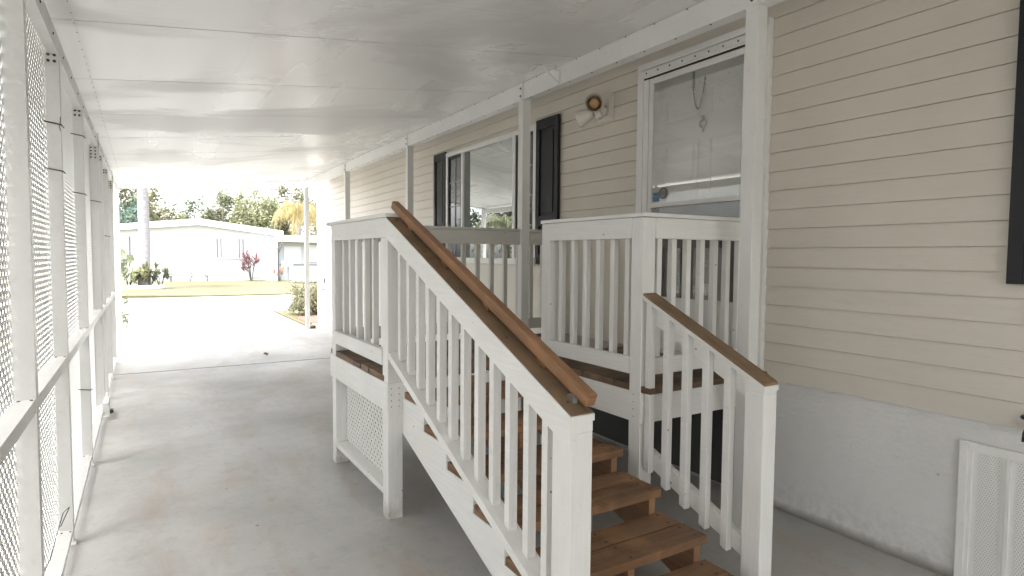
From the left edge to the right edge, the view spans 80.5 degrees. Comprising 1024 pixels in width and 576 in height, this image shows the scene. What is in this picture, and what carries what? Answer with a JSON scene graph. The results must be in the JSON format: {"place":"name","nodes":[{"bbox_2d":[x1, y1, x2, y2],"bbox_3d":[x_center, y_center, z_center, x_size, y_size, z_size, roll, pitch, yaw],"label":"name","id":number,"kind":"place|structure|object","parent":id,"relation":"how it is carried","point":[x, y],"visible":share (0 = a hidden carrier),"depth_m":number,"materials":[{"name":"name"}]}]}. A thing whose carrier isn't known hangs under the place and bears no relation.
{"place":"outdoors","nodes":[
{"label":"outdoors","id":0,"kind":"place"},
{"bbox_2d":[0,345,80,575],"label":"side path","id":1,"kind":"structure","parent":0,"point":[12,462],"depth_m":4.26,"materials":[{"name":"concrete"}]},
{"bbox_2d":[0,256,132,346],"bbox_3d":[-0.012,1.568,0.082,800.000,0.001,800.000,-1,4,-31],"label":"ground","id":2,"kind":"structure","parent":0,"point":[44,268],"depth_m":60.55,"materials":[{"name":"white"}]},
{"bbox_2d":[151,200,186,221],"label":"tree","id":3,"kind":"object","parent":2,"relation":"on","point":[166,217],"visible":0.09,"depth_m":51.90,"materials":[{"name":"green plant"}]},
{"bbox_2d":[169,195,225,219],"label":"sparse tree","id":4,"kind":"object","parent":2,"relation":"on","point":[190,206],"visible":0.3,"depth_m":54.81,"materials":[{"name":"green plant"}]},
{"bbox_2d":[201,187,250,222],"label":"rounded tree","id":5,"kind":"object","parent":2,"relation":"on","point":[223,201],"visible":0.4,"depth_m":54.79,"materials":[{"name":"green plant"}]},
{"bbox_2d":[229,183,281,228],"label":"broad tree","id":6,"kind":"object","parent":2,"relation":"on","point":[263,220],"visible":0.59,"depth_m":57.06,"materials":[{"name":"green plant"}]},
{"bbox_2d":[254,181,316,235],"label":"tall tree","id":7,"kind":"object","parent":2,"relation":"on","point":[284,228],"visible":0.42,"depth_m":62.54,"materials":[{"name":"green plant"}]},
{"bbox_2d":[299,191,316,235],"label":"backdrop tree","id":8,"kind":"object","parent":2,"relation":"on","point":[315,228],"visible":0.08,"depth_m":60.71,"materials":[{"name":"green plant"}]},
{"bbox_2d":[312,0,1023,575],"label":"mobile home","id":9,"kind":"object","parent":2,"relation":"on","point":[890,342],"visible":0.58,"depth_m":3.27,"materials":[{"name":"beige plastic"}]},
{"bbox_2d":[446,124,538,264],"bbox_3d":[-0.290,-0.937,6.617,0.062,1.335,2.042,-1,4,-31],"label":"window","id":10,"kind":"structure","parent":9,"relation":"in","point":[482,177],"depth_m":6.59,"materials":[{"name":"white glass"}]},
{"bbox_2d":[574,92,613,127],"bbox_3d":[0.644,-1.437,4.867,0.255,0.259,0.328,-1,4,-31],"label":"wall lamp","id":11,"kind":"object","parent":9,"relation":"attached to","point":[600,108],"visible":1,"depth_m":4.84,"materials":[{"name":"white"}]},
{"bbox_2d":[647,47,744,350],"bbox_3d":[1.235,-0.532,4.123,0.064,1.970,0.892,-1,4,-31],"label":"storm door","id":12,"kind":"structure","parent":9,"relation":"in","point":[724,206],"depth_m":4.14,"materials":[{"name":"white metal"}]},
{"bbox_2d":[658,55,743,202],"bbox_3d":[1.333,-0.539,4.183,0.081,1.980,0.932,-1,4,-31],"label":"inner door","id":13,"kind":"structure","parent":9,"relation":"in","point":[700,145],"depth_m":4.18,"materials":[{"name":"white paint"}]},
{"bbox_2d":[1020,414,1023,441],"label":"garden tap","id":14,"kind":"object","parent":9,"relation":"attached to","point":[1022,418],"visible":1,"depth_m":2.55,"materials":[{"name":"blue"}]},
{"bbox_2d":[1,295,297,321],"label":"street","id":15,"kind":"structure","parent":0,"point":[135,307],"depth_m":18.07,"materials":[{"name":"white asphalt"}]},
{"bbox_2d":[0,81,316,252],"label":"sky","id":16,"kind":"structure","parent":0,"point":[179,195],"materials":[{"name":"white"}]},
{"bbox_2d":[0,273,317,299],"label":"lawn","id":17,"kind":"structure","parent":0,"point":[172,289],"depth_m":25.61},
{"bbox_2d":[66,181,165,256],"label":"broadleaf tree","id":18,"kind":"object","parent":17,"relation":"on","point":[152,196],"visible":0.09,"depth_m":43.68,"materials":[{"name":"green plant"}]},
{"bbox_2d":[121,265,136,284],"bbox_3d":[-15.840,-0.435,25.146,0.756,1.050,1.003,2,3,30],"label":"planter shrub","id":19,"kind":"object","parent":17,"relation":"on","point":[125,275],"visible":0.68,"depth_m":25.05,"materials":[{"name":"green plant"}]},
{"bbox_2d":[119,194,150,223],"bbox_3d":[-24.701,-3.390,38.855,3.287,5.483,3.021,1,3,16],"label":"dense bush","id":20,"kind":"object","parent":17,"relation":"on","point":[125,216],"visible":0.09,"depth_m":38.53,"materials":[{"name":"green plant"}]},
{"bbox_2d":[128,265,146,285],"bbox_3d":[-15.546,-0.476,25.191,0.998,1.130,1.069,-1,4,-31],"label":"planter shrub","id":21,"kind":"object","parent":17,"relation":"on","point":[141,273],"visible":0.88,"depth_m":25.16,"materials":[{"name":"green plant"}]},
{"bbox_2d":[122,284,164,289],"bbox_3d":[-15.559,-0.035,25.572,1.559,0.200,1.400,-1,4,-31],"label":"planter ring","id":22,"kind":"object","parent":17,"relation":"on","point":[141,287],"visible":0.88,"depth_m":25.04,"materials":[{"name":"white concrete"}]},
{"bbox_2d":[137,188,150,284],"bbox_3d":[-15.518,-4.026,25.470,3.601,8.282,3.842,0,3,-1],"label":"tall palm","id":23,"kind":"object","parent":17,"relation":"on","point":[143,227],"depth_m":25.39,"materials":[{"name":"grey plant"}]},
{"bbox_2d":[139,261,161,284],"bbox_3d":[-15.322,-0.558,25.519,1.062,1.261,1.117,0,3,-8],"label":"planter shrub","id":24,"kind":"object","parent":17,"relation":"on","point":[148,271],"visible":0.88,"depth_m":25.35,"materials":[{"name":"green plant"}]},
{"bbox_2d":[151,266,171,284],"bbox_3d":[-15.100,-0.456,25.887,1.002,1.023,0.956,2,3,24],"label":"planter shrub","id":25,"kind":"object","parent":17,"relation":"on","point":[165,270],"visible":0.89,"depth_m":25.85,"materials":[{"name":"green plant"}]},
{"bbox_2d":[89,218,282,281],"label":"neighbor house","id":26,"kind":"structure","parent":17,"relation":"on","point":[199,248],"depth_m":33.53,"materials":[{"name":"grey paint"}]},
{"bbox_2d":[120,237,129,257],"bbox_3d":[-20.523,-2.130,31.410,1.175,1.100,0.073,-1,4,-31],"label":"window","id":27,"kind":"structure","parent":26,"relation":"in","point":[124,241],"depth_m":31.59,"materials":[{"name":"grey"}]},
{"bbox_2d":[213,238,243,258],"bbox_3d":[-15.981,-2.217,34.166,1.700,1.145,0.088,-1,4,-31],"label":"window","id":28,"kind":"structure","parent":26,"relation":"in","point":[226,248],"depth_m":34.18,"materials":[{"name":"grey"}]},
{"bbox_2d":[226,190,256,226],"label":"yellow tree","id":29,"kind":"object","parent":17,"relation":"on","point":[247,221],"visible":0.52,"depth_m":51.85,"materials":[{"name":"brown plant"}]},
{"bbox_2d":[239,249,262,280],"bbox_3d":[-14.713,-1.328,33.880,1.852,1.937,1.377,1,3,11],"label":"ti plant","id":30,"kind":"object","parent":17,"relation":"on","point":[247,260],"visible":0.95,"depth_m":33.91,"materials":[{"name":"brown plant"}]},
{"bbox_2d":[272,267,284,280],"bbox_3d":[-13.088,-0.774,34.056,0.876,0.840,0.916,2,3,30],"label":"croton","id":31,"kind":"object","parent":17,"relation":"on","point":[281,273],"visible":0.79,"depth_m":33.95,"materials":[{"name":"brown plant"}]},
{"bbox_2d":[281,261,292,281],"bbox_3d":[-12.046,-0.868,32.446,0.520,1.200,0.450,-1,4,-31],"label":"mailbox","id":32,"kind":"object","parent":17,"relation":"on","point":[287,264],"visible":0.98,"depth_m":32.26,"materials":[{"name":"grey"}]},
{"bbox_2d":[271,200,316,235],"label":"golden palm","id":33,"kind":"object","parent":17,"relation":"on","point":[289,209],"visible":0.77,"depth_m":43.46,"materials":[{"name":"yellow plant"}]},
{"bbox_2d":[292,277,316,282],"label":"planter curb","id":34,"kind":"structure","parent":17,"relation":"on","point":[313,279],"depth_m":31.65,"materials":[{"name":"white concrete"}]},
{"bbox_2d":[38,311,304,343],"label":"driveway","id":35,"kind":"structure","parent":0,"point":[175,325],"depth_m":13.06,"materials":[{"name":"concrete"}]},
{"bbox_2d":[120,247,133,327],"bbox_3d":[-7.322,0.070,11.029,0.762,1.643,0.437,-1,4,-31],"label":"climbing vine","id":36,"kind":"object","parent":35,"relation":"on","point":[130,259],"visible":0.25,"depth_m":11.11,"materials":[{"name":"green plant"}]},
{"bbox_2d":[274,235,316,279],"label":"flat roof house","id":37,"kind":"structure","parent":0,"point":[292,249],"depth_m":35.55,"materials":[{"name":"grey paint"}]},
{"bbox_2d":[284,246,300,263],"bbox_3d":[-12.887,-1.935,35.489,0.950,1.000,0.078,-1,4,-31],"label":"window","id":38,"kind":"structure","parent":37,"relation":"in","point":[291,253],"depth_m":35.47,"materials":[{"name":"white glass"}]},
{"bbox_2d":[309,245,316,261],"bbox_3d":[-11.498,-2.069,36.328,1.600,1.000,0.078,-1,4,-31],"label":"window","id":39,"kind":"structure","parent":37,"relation":"in","point":[312,248],"depth_m":36.06,"materials":[{"name":"white glass"}]},
{"bbox_2d":[274,309,317,328],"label":"lawn","id":40,"kind":"structure","parent":0,"point":[293,316],"depth_m":14.95,"materials":[{"name":"plant"}]},
{"bbox_2d":[279,280,317,314],"bbox_3d":[-4.928,0.316,15.287,1.778,1.080,1.897,-1,4,-31],"label":"round bush","id":41,"kind":"object","parent":40,"relation":"on","point":[298,302],"visible":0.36,"depth_m":14.99,"materials":[{"name":"green plant"}]},
{"bbox_2d":[296,315,318,323],"bbox_3d":[-4.285,0.772,14.241,1.350,0.145,1.730,-1,4,-31],"label":"mulch bed","id":42,"kind":"object","parent":40,"relation":"on","point":[313,318],"visible":0.24,"depth_m":14.01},
{"bbox_2d":[44,328,940,575],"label":"carport floor","id":43,"kind":"structure","parent":0,"point":[213,455],"depth_m":3.83,"materials":[{"name":"concrete"}]},
{"bbox_2d":[0,0,118,575],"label":"lattice wall","id":44,"kind":"structure","parent":43,"relation":"on","point":[90,340],"depth_m":2.94,"materials":[{"name":"white metal"}]},
{"bbox_2d":[0,0,785,528],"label":"carport","id":45,"kind":"object","parent":43,"relation":"on","point":[222,92],"visible":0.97,"depth_m":4.13,"materials":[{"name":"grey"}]},
{"bbox_2d":[530,65,559,83],"bbox_3d":[0.255,-1.641,4.635,0.274,0.114,0.012,-1,4,-31],"label":"plant hook","id":46,"kind":"object","parent":45,"relation":"attached to","point":[547,71],"visible":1,"depth_m":4.65,"materials":[{"name":"white metal"}]},
{"bbox_2d":[326,212,766,519],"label":"porch deck","id":47,"kind":"structure","parent":43,"relation":"on","point":[612,376],"depth_m":3.59,"materials":[{"name":"white paint"}]},
{"bbox_2d":[539,334,623,347],"bbox_3d":[0.543,0.430,4.917,0.460,0.012,0.780,-1,4,-31],"label":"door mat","id":48,"kind":"object","parent":47,"relation":"on","point":[592,342],"depth_m":4.84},
{"bbox_2d":[386,201,778,575],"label":"stairs","id":49,"kind":"structure","parent":43,"relation":"on","point":[568,478],"depth_m":2.69,"materials":[{"name":"white paint"}]}
]}

